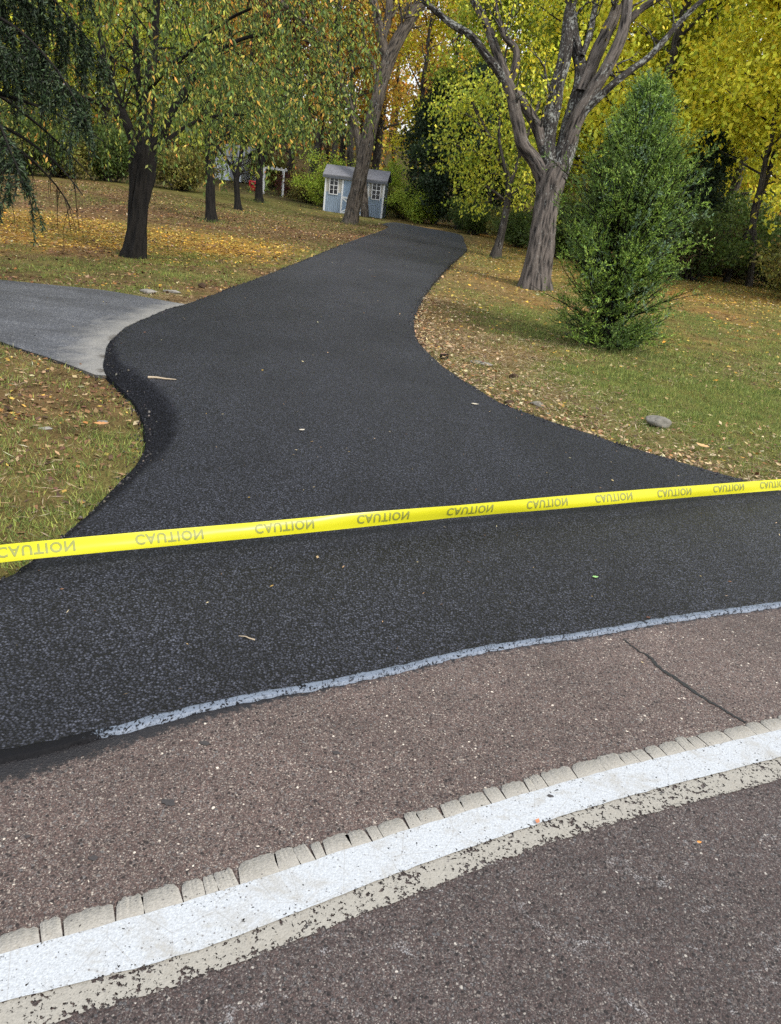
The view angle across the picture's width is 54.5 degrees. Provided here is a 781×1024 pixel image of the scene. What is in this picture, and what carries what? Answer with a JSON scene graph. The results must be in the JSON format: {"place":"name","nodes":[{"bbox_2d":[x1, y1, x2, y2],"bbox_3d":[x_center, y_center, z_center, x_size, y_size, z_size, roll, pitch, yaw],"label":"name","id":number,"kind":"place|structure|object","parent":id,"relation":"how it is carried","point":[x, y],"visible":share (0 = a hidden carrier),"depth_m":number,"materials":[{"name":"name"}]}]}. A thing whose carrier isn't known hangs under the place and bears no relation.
{"place":"outdoors","nodes":[
{"label":"outdoors","id":0,"kind":"place"},
{"bbox_2d":[0,280,183,378],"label":"side driveway","id":1,"kind":"structure","parent":0,"point":[98,319],"depth_m":8.42,"materials":[{"name":"concrete"}]},
{"bbox_2d":[0,607,780,1023],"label":"road","id":2,"kind":"structure","parent":0,"point":[382,851],"depth_m":2.19,"materials":[{"name":"asphalt"}]},
{"bbox_2d":[0,222,780,763],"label":"driveway","id":3,"kind":"structure","parent":0,"point":[340,382],"depth_m":4.15,"materials":[{"name":"black asphalt"}]},
{"bbox_2d":[148,376,175,379],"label":"twig","id":4,"kind":"object","parent":3,"relation":"on","point":[154,377],"visible":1,"depth_m":6.09,"materials":[{"name":"beige wood"}]},
{"bbox_2d":[0,479,780,562],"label":"caution tape","id":5,"kind":"object","parent":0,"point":[90,544],"visible":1,"depth_m":3.79,"materials":[{"name":"yellow plastic"}]},
{"bbox_2d":[0,99,780,578],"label":"ground","id":6,"kind":"structure","parent":0,"point":[292,207],"depth_m":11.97,"materials":[{"name":"green plant"}]},
{"bbox_2d":[0,118,32,158],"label":"shrub","id":7,"kind":"object","parent":6,"relation":"on","point":[19,145],"visible":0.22,"depth_m":29.89,"materials":[{"name":"green plant"}]},
{"bbox_2d":[0,105,87,175],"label":"shrub","id":8,"kind":"object","parent":6,"relation":"on","point":[32,135],"visible":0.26,"depth_m":31.07,"materials":[{"name":"green plant"}]},
{"bbox_2d":[1,0,86,99],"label":"woodland tree","id":9,"kind":"object","parent":6,"relation":"on","point":[60,1],"visible":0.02,"depth_m":32.51,"materials":[{"name":"green plant"}]},
{"bbox_2d":[38,426,51,429],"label":"pale stone","id":10,"kind":"object","parent":6,"relation":"on","point":[48,428],"visible":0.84,"depth_m":5.07,"materials":[{"name":"white stone"}]},
{"bbox_2d":[0,0,116,246],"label":"spruce tree","id":11,"kind":"object","parent":6,"relation":"on","point":[41,76],"visible":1,"depth_m":9.02,"materials":[{"name":"green plant"}]},
{"bbox_2d":[4,0,117,172],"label":"woodland tree","id":12,"kind":"object","parent":6,"relation":"on","point":[97,44],"visible":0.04,"depth_m":34.91,"materials":[{"name":"green plant"}]},
{"bbox_2d":[31,127,100,181],"bbox_3d":[-14.683,-15.765,33.334,4.096,2.393,3.696,26,29,37],"label":"shrub","id":13,"kind":"object","parent":6,"relation":"on","point":[79,168],"visible":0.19,"depth_m":33.22,"materials":[{"name":"green plant"}]},
{"bbox_2d":[46,0,182,136],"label":"woodland tree","id":14,"kind":"object","parent":6,"relation":"on","point":[117,71],"visible":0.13,"depth_m":36.10,"materials":[{"name":"green plant"}]},
{"bbox_2d":[65,118,171,182],"bbox_3d":[-12.805,-16.496,34.749,4.621,2.991,4.835,10,23,7],"label":"shrub","id":15,"kind":"object","parent":6,"relation":"on","point":[115,167],"visible":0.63,"depth_m":34.59,"materials":[{"name":"green plant"}]},
{"bbox_2d":[139,289,156,293],"bbox_3d":[-3.409,-3.090,10.659,0.248,0.084,0.137,7,23,0],"label":"verge stone","id":16,"kind":"object","parent":6,"relation":"on","point":[147,291],"visible":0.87,"depth_m":10.62,"materials":[{"name":"grey stone"}]},
{"bbox_2d":[97,0,236,184],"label":"woodland tree","id":17,"kind":"object","parent":6,"relation":"on","point":[185,42],"visible":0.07,"depth_m":38.08,"materials":[{"name":"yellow plant"}]},
{"bbox_2d":[163,290,180,293],"bbox_3d":[-3.156,-3.178,10.960,0.263,0.070,0.148,-2,25,-21],"label":"verge stone","id":18,"kind":"object","parent":6,"relation":"on","point":[174,291],"visible":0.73,"depth_m":10.91,"materials":[{"name":"grey stone"}]},
{"bbox_2d":[0,0,382,258],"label":"weeping tree","id":19,"kind":"object","parent":6,"relation":"on","point":[145,147],"visible":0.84,"depth_m":13.39,"materials":[{"name":"green plant"}]},
{"bbox_2d":[155,143,228,192],"bbox_3d":[-10.001,-16.803,37.075,4.437,2.592,4.003,-3,25,-23],"label":"shrub","id":20,"kind":"object","parent":6,"relation":"on","point":[180,181],"visible":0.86,"depth_m":36.42,"materials":[{"name":"green plant"}]},
{"bbox_2d":[198,283,205,287],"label":"verge stone","id":21,"kind":"object","parent":6,"relation":"on","point":[202,285],"visible":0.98,"depth_m":11.76,"materials":[{"name":"stone"}]},
{"bbox_2d":[94,0,321,221],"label":"weeping tree","id":22,"kind":"object","parent":6,"relation":"on","point":[210,209],"visible":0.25,"depth_m":22.48,"materials":[{"name":"green plant"}]},
{"bbox_2d":[168,1,248,82],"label":"woodland tree","id":23,"kind":"object","parent":6,"relation":"on","point":[208,22],"visible":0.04,"depth_m":56.41,"materials":[{"name":"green plant"}]},
{"bbox_2d":[215,144,257,181],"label":"white outbuilding","id":24,"kind":"structure","parent":6,"relation":"on","point":[246,176],"depth_m":53.29,"materials":[{"name":"grey wood"}]},
{"bbox_2d":[230,160,237,180],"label":"door","id":25,"kind":"structure","parent":24,"relation":"in","point":[231,175],"depth_m":53.12,"materials":[{"name":"grey"}]},
{"bbox_2d":[225,131,250,144],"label":"shrub","id":26,"kind":"object","parent":6,"relation":"on","point":[237,139],"visible":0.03,"depth_m":60.84,"materials":[{"name":"green plant"}]},
{"bbox_2d":[162,28,316,209],"bbox_3d":[-5.768,-14.962,29.330,5.828,6.419,5.680,7,23,0],"label":"weeping tree","id":27,"kind":"object","parent":6,"relation":"on","point":[237,174],"visible":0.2,"depth_m":29.95,"materials":[{"name":"green plant"}]},
{"bbox_2d":[187,0,309,155],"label":"woodland tree","id":28,"kind":"object","parent":6,"relation":"on","point":[251,45],"visible":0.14,"depth_m":51.40,"materials":[{"name":"orange plant"}]},
{"bbox_2d":[249,180,255,190],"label":"red bin","id":29,"kind":"object","parent":6,"relation":"on","point":[252,185],"visible":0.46,"depth_m":50.05,"materials":[{"name":"red plastic"}]},
{"bbox_2d":[218,64,316,202],"bbox_3d":[-6.449,-18.512,37.467,5.719,6.478,5.566,7,23,0],"label":"weeping tree","id":30,"kind":"object","parent":6,"relation":"on","point":[259,189],"visible":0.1,"depth_m":38.41,"materials":[{"name":"green plant"}]},
{"bbox_2d":[246,151,297,188],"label":"shrub","id":31,"kind":"object","parent":6,"relation":"on","point":[279,165],"visible":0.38,"depth_m":52.64,"materials":[{"name":"green plant"}]},
{"bbox_2d":[263,166,286,194],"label":"garden arbour","id":32,"kind":"object","parent":6,"relation":"on","point":[283,176],"visible":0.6,"depth_m":48.59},
{"bbox_2d":[270,167,307,198],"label":"shrub","id":33,"kind":"object","parent":6,"relation":"on","point":[287,188],"visible":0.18,"depth_m":49.41,"materials":[{"name":"green plant"}]},
{"bbox_2d":[235,0,346,188],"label":"woodland tree","id":34,"kind":"object","parent":6,"relation":"on","point":[289,164],"visible":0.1,"depth_m":49.10,"materials":[{"name":"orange plant"}]},
{"bbox_2d":[280,167,324,204],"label":"shrub","id":35,"kind":"object","parent":6,"relation":"on","point":[298,192],"visible":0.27,"depth_m":45.71,"materials":[{"name":"green plant"}]},
{"bbox_2d":[270,0,368,217],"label":"slanting tree","id":36,"kind":"object","parent":6,"relation":"on","point":[364,208],"visible":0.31,"depth_m":38.19,"materials":[{"name":"grey plant"}]},
{"bbox_2d":[245,0,394,200],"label":"woodland tree","id":37,"kind":"object","parent":6,"relation":"on","point":[318,144],"visible":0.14,"depth_m":45.55,"materials":[{"name":"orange plant"}]},
{"bbox_2d":[287,145,355,205],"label":"shrub","id":38,"kind":"object","parent":6,"relation":"on","point":[320,179],"visible":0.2,"depth_m":43.06,"materials":[{"name":"green plant"}]},
{"bbox_2d":[300,0,369,164],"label":"woodland tree","id":39,"kind":"object","parent":6,"relation":"on","point":[334,146],"visible":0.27,"depth_m":41.95,"materials":[{"name":"orange plant"}]},
{"bbox_2d":[286,0,407,165],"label":"woodland tree","id":40,"kind":"object","parent":6,"relation":"on","point":[343,146],"visible":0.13,"depth_m":47.02,"materials":[{"name":"orange plant"}]},
{"bbox_2d":[323,164,391,217],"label":"garden shed","id":41,"kind":"structure","parent":6,"relation":"on","point":[338,179],"depth_m":38.96,"materials":[{"name":"blue wood"}]},
{"bbox_2d":[329,176,338,194],"bbox_3d":[-2.916,-16.763,38.906,0.471,0.884,0.045,9,23,4],"label":"window","id":42,"kind":"structure","parent":41,"relation":"in","point":[334,183],"depth_m":38.91,"materials":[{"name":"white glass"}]},
{"bbox_2d":[340,179,351,212],"bbox_3d":[-2.192,-16.235,39.050,0.701,1.691,0.064,9,23,4],"label":"door","id":43,"kind":"structure","parent":41,"relation":"in","point":[346,184],"depth_m":38.99,"materials":[{"name":"blue"}]},
{"bbox_2d":[359,182,369,214],"bbox_3d":[-1.484,-16.129,39.004,0.701,1.691,0.064,9,23,4],"label":"door","id":44,"kind":"structure","parent":41,"relation":"in","point":[368,184],"depth_m":38.78,"materials":[{"name":"white wood"}]},
{"bbox_2d":[371,181,381,199],"bbox_3d":[-0.740,-16.435,38.764,0.471,0.884,0.045,9,23,4],"label":"window","id":45,"kind":"structure","parent":41,"relation":"in","point":[376,188],"depth_m":38.77,"materials":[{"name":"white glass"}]},
{"bbox_2d":[313,0,401,166],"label":"woodland tree","id":46,"kind":"object","parent":6,"relation":"on","point":[350,153],"visible":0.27,"depth_m":43.74,"materials":[{"name":"orange plant"}]},
{"bbox_2d":[328,0,432,224],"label":"leaning tree","id":47,"kind":"object","parent":6,"relation":"on","point":[390,51],"visible":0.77,"depth_m":30.65,"materials":[{"name":"grey plant"}]},
{"bbox_2d":[4,119,763,280],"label":"undergrowth","id":48,"kind":"object","parent":6,"relation":"on","point":[282,196],"visible":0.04,"depth_m":49.11,"materials":[{"name":"green plant"}]},
{"bbox_2d":[328,0,444,169],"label":"woodland tree","id":49,"kind":"object","parent":6,"relation":"on","point":[377,153],"visible":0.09,"depth_m":52.21,"materials":[{"name":"orange plant"}]},
{"bbox_2d":[0,244,778,586],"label":"asphalt crumbs","id":50,"kind":"object","parent":6,"relation":"on","point":[62,536],"visible":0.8,"depth_m":6.13,"materials":[{"name":"black asphalt"}]},
{"bbox_2d":[0,179,780,693],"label":"fallen leaves","id":51,"kind":"object","parent":6,"relation":"on","point":[434,345],"visible":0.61,"depth_m":11.31,"materials":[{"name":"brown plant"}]},
{"bbox_2d":[0,0,780,222],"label":"distant woods","id":52,"kind":"object","parent":6,"relation":"on","point":[328,149],"depth_m":59.65,"materials":[{"name":"orange plant"}]},
{"bbox_2d":[372,155,414,214],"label":"shrub","id":53,"kind":"object","parent":6,"relation":"on","point":[396,178],"visible":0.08,"depth_m":42.95,"materials":[{"name":"green plant"}]},
{"bbox_2d":[387,185,414,219],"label":"shrub","id":54,"kind":"object","parent":6,"relation":"on","point":[399,213],"visible":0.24,"depth_m":41.36,"materials":[{"name":"green plant"}]},
{"bbox_2d":[384,180,449,224],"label":"shrub","id":55,"kind":"object","parent":6,"relation":"on","point":[418,216],"visible":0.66,"depth_m":38.37,"materials":[{"name":"green plant"}]},
{"bbox_2d":[385,65,464,223],"bbox_3d":[2.797,-18.326,38.518,5.496,7.546,5.480,-6,26,-27],"label":"evergreen tree","id":56,"kind":"object","parent":6,"relation":"on","point":[420,123],"visible":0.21,"depth_m":37.71,"materials":[{"name":"green plant"}]},
{"bbox_2d":[373,0,476,190],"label":"woodland tree","id":57,"kind":"object","parent":6,"relation":"on","point":[425,17],"visible":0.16,"depth_m":44.61,"materials":[{"name":"yellow plant"}]},
{"bbox_2d":[391,0,469,171],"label":"woodland tree","id":58,"kind":"object","parent":6,"relation":"on","point":[426,62],"visible":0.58,"depth_m":39.33,"materials":[{"name":"yellow plant"}]},
{"bbox_2d":[439,353,448,359],"bbox_3d":[0.619,-1.795,8.796,0.114,0.095,0.101,7,23,0],"label":"clod","id":59,"kind":"object","parent":6,"relation":"on","point":[443,354],"visible":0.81,"depth_m":8.77,"materials":[{"name":"brown soil"}]},
{"bbox_2d":[378,0,525,219],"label":"woodland tree","id":60,"kind":"object","parent":6,"relation":"on","point":[439,31],"visible":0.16,"depth_m":43.27,"materials":[{"name":"yellow plant"}]},
{"bbox_2d":[402,60,516,230],"bbox_3d":[3.921,-17.276,36.236,5.606,7.697,5.590,23,28,32],"label":"evergreen tree","id":61,"kind":"object","parent":6,"relation":"on","point":[437,186],"visible":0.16,"depth_m":35.77,"materials":[{"name":"green plant"}]},
{"bbox_2d":[443,195,501,235],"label":"shrub","id":62,"kind":"object","parent":6,"relation":"on","point":[474,226],"visible":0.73,"depth_m":33.61,"materials":[{"name":"green plant"}]},
{"bbox_2d":[402,8,544,91],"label":"woodland tree","id":63,"kind":"object","parent":6,"relation":"on","point":[460,52],"visible":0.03,"depth_m":47.10,"materials":[{"name":"yellow plant"}]},
{"bbox_2d":[410,0,545,196],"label":"woodland tree","id":64,"kind":"object","parent":6,"relation":"on","point":[471,17],"visible":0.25,"depth_m":35.43,"materials":[{"name":"yellow plant"}]},
{"bbox_2d":[432,84,530,233],"bbox_3d":[4.478,-16.164,34.887,4.932,6.792,4.947,11,23,10],"label":"evergreen tree","id":65,"kind":"object","parent":6,"relation":"on","point":[478,141],"visible":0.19,"depth_m":34.42,"materials":[{"name":"green plant"}]},
{"bbox_2d":[471,360,492,365],"bbox_3d":[1.046,-1.717,8.764,0.271,0.041,0.127,17,25,22],"label":"lawn rock","id":66,"kind":"object","parent":6,"relation":"on","point":[481,362],"visible":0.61,"depth_m":8.73,"materials":[{"name":"grey stone"}]},
{"bbox_2d":[411,60,571,258],"bbox_3d":[2.871,-10.990,23.791,3.423,5.688,6.734,-12,29,-37],"label":"young tree","id":67,"kind":"object","parent":6,"relation":"on","point":[498,148],"visible":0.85,"depth_m":23.30,"materials":[{"name":"green plant"}]},
{"bbox_2d":[482,200,532,240],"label":"shrub","id":68,"kind":"object","parent":6,"relation":"on","point":[491,218],"visible":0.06,"depth_m":32.33,"materials":[{"name":"green plant"}]},
{"bbox_2d":[504,400,513,405],"bbox_3d":[1.119,-1.026,7.144,0.105,0.062,0.087,7,23,0],"label":"dirt clod","id":69,"kind":"object","parent":6,"relation":"on","point":[508,401],"visible":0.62,"depth_m":7.12,"materials":[{"name":"brown soil"}]},
{"bbox_2d":[487,206,532,247],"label":"shrub","id":70,"kind":"object","parent":6,"relation":"on","point":[511,227],"visible":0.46,"depth_m":28.64,"materials":[{"name":"green plant"}]},
{"bbox_2d":[509,373,518,378],"bbox_3d":[1.351,-1.486,8.291,0.088,0.062,0.092,-11,29,-37],"label":"dirt clod","id":71,"kind":"object","parent":6,"relation":"on","point":[514,375],"visible":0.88,"depth_m":8.26,"materials":[{"name":"brown soil"}]},
{"bbox_2d":[467,0,606,207],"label":"woodland tree","id":72,"kind":"object","parent":6,"relation":"on","point":[530,28],"visible":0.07,"depth_m":36.66,"materials":[{"name":"yellow plant"}]},
{"bbox_2d":[530,401,543,406],"bbox_3d":[1.405,-1.029,7.255,0.143,0.058,0.083,7,23,0],"label":"lawn rock","id":73,"kind":"object","parent":6,"relation":"on","point":[536,403],"visible":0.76,"depth_m":7.22,"materials":[{"name":"grey stone"}]},
{"bbox_2d":[392,0,707,290],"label":"forked tree","id":74,"kind":"object","parent":6,"relation":"on","point":[587,95],"visible":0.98,"depth_m":17.02,"materials":[{"name":"grey plant"}]},
{"bbox_2d":[486,0,615,243],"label":"woodland tree","id":75,"kind":"object","parent":6,"relation":"on","point":[551,40],"visible":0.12,"depth_m":28.35,"materials":[{"name":"yellow plant"}]},
{"bbox_2d":[512,196,593,258],"bbox_3d":[6.196,-9.747,26.063,3.719,2.300,3.555,26,29,37],"label":"shrub","id":76,"kind":"object","parent":6,"relation":"on","point":[559,234],"visible":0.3,"depth_m":25.79,"materials":[{"name":"green plant"}]},
{"bbox_2d":[509,0,657,195],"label":"woodland tree","id":77,"kind":"object","parent":6,"relation":"on","point":[534,58],"visible":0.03,"depth_m":34.73,"materials":[{"name":"yellow plant"}]},
{"bbox_2d":[487,0,739,220],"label":"woodland tree","id":78,"kind":"object","parent":6,"relation":"on","point":[626,55],"visible":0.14,"depth_m":25.90,"materials":[{"name":"yellow plant"}]},
{"bbox_2d":[530,64,721,352],"bbox_3d":[3.320,-4.186,10.523,2.730,3.799,3.089,7,23,0],"label":"cedar bush","id":79,"kind":"object","parent":6,"relation":"on","point":[635,191],"visible":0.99,"depth_m":10.38,"materials":[{"name":"green plant"}]},
{"bbox_2d":[519,0,774,200],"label":"woodland tree","id":80,"kind":"object","parent":6,"relation":"on","point":[672,53],"visible":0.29,"depth_m":24.30,"materials":[{"name":"yellow plant"}]},
{"bbox_2d":[645,415,671,428],"bbox_3d":[2.489,-0.839,7.063,0.220,0.124,0.181,6,23,-1],"label":"lawn rock","id":81,"kind":"object","parent":6,"relation":"on","point":[657,421],"visible":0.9,"depth_m":6.99,"materials":[{"name":"grey stone"}]},
{"bbox_2d":[612,222,724,278],"bbox_3d":[8.572,-8.411,24.261,3.428,2.117,3.539,7,23,0],"label":"shrub","id":82,"kind":"object","parent":6,"relation":"on","point":[682,256],"visible":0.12,"depth_m":23.18,"materials":[{"name":"green plant"}]},
{"bbox_2d":[598,0,765,160],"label":"woodland tree","id":83,"kind":"object","parent":6,"relation":"on","point":[655,5],"visible":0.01,"depth_m":35.94,"materials":[{"name":"yellow plant"}]},
{"bbox_2d":[606,0,779,202],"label":"woodland tree","id":84,"kind":"object","parent":6,"relation":"on","point":[717,13],"visible":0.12,"depth_m":25.36,"materials":[{"name":"yellow plant"}]},
{"bbox_2d":[666,124,741,274],"bbox_3d":[10.031,-9.932,24.587,3.398,4.679,3.408,8,23,3],"label":"evergreen tree","id":85,"kind":"object","parent":6,"relation":"on","point":[718,172],"visible":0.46,"depth_m":23.55,"materials":[{"name":"green plant"}]},
{"bbox_2d":[651,201,780,282],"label":"shrub","id":86,"kind":"object","parent":6,"relation":"on","point":[724,249],"visible":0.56,"depth_m":23.02,"materials":[{"name":"green plant"}]},
{"bbox_2d":[668,0,780,286],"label":"woodland tree","id":87,"kind":"object","parent":6,"relation":"on","point":[744,90],"visible":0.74,"depth_m":22.37,"materials":[{"name":"yellow plant"}]},
{"bbox_2d":[679,1,780,214],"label":"woodland tree","id":88,"kind":"object","parent":6,"relation":"on","point":[737,186],"visible":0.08,"depth_m":32.07,"materials":[{"name":"yellow plant"}]},
{"bbox_2d":[703,225,758,280],"bbox_3d":[11.411,-9.125,26.494,3.740,2.310,3.861,10,23,7],"label":"shrub","id":89,"kind":"object","parent":6,"relation":"on","point":[715,274],"visible":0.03,"depth_m":26.01,"materials":[{"name":"green plant"}]},
{"bbox_2d":[698,0,780,281],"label":"woodland tree","id":90,"kind":"object","parent":6,"relation":"on","point":[741,146],"visible":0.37,"depth_m":23.42,"materials":[{"name":"yellow plant"}]},
{"bbox_2d":[707,183,780,271],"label":"shrub","id":91,"kind":"object","parent":6,"relation":"on","point":[742,203],"visible":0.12,"depth_m":27.75,"materials":[{"name":"green plant"}]},
{"bbox_2d":[719,218,773,280],"bbox_3d":[12.315,-8.963,26.375,3.861,2.310,3.740,21,27,30],"label":"shrub","id":92,"kind":"object","parent":6,"relation":"on","point":[738,276],"visible":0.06,"depth_m":26.29,"materials":[{"name":"green plant"}]},
{"bbox_2d":[725,143,780,203],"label":"woodland tree","id":93,"kind":"object","parent":6,"relation":"on","point":[774,175],"visible":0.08,"depth_m":33.94,"materials":[{"name":"yellow plant"}]},
{"bbox_2d":[727,223,780,290],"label":"shrub","id":94,"kind":"object","parent":6,"relation":"on","point":[757,259],"visible":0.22,"depth_m":24.25,"materials":[{"name":"green plant"}]},
{"bbox_2d":[740,235,780,298],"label":"shrub","id":95,"kind":"object","parent":6,"relation":"on","point":[774,274],"visible":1,"depth_m":20.84,"materials":[{"name":"green plant"}]},
{"bbox_2d":[746,8,780,245],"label":"woodland tree","id":96,"kind":"object","parent":6,"relation":"on","point":[777,209],"visible":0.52,"depth_m":21.67,"materials":[{"name":"yellow plant"}]},
{"bbox_2d":[96,1,771,176],"label":"sky","id":97,"kind":"structure","parent":0,"point":[414,83],"materials":[{"name":"white"}]}
]}

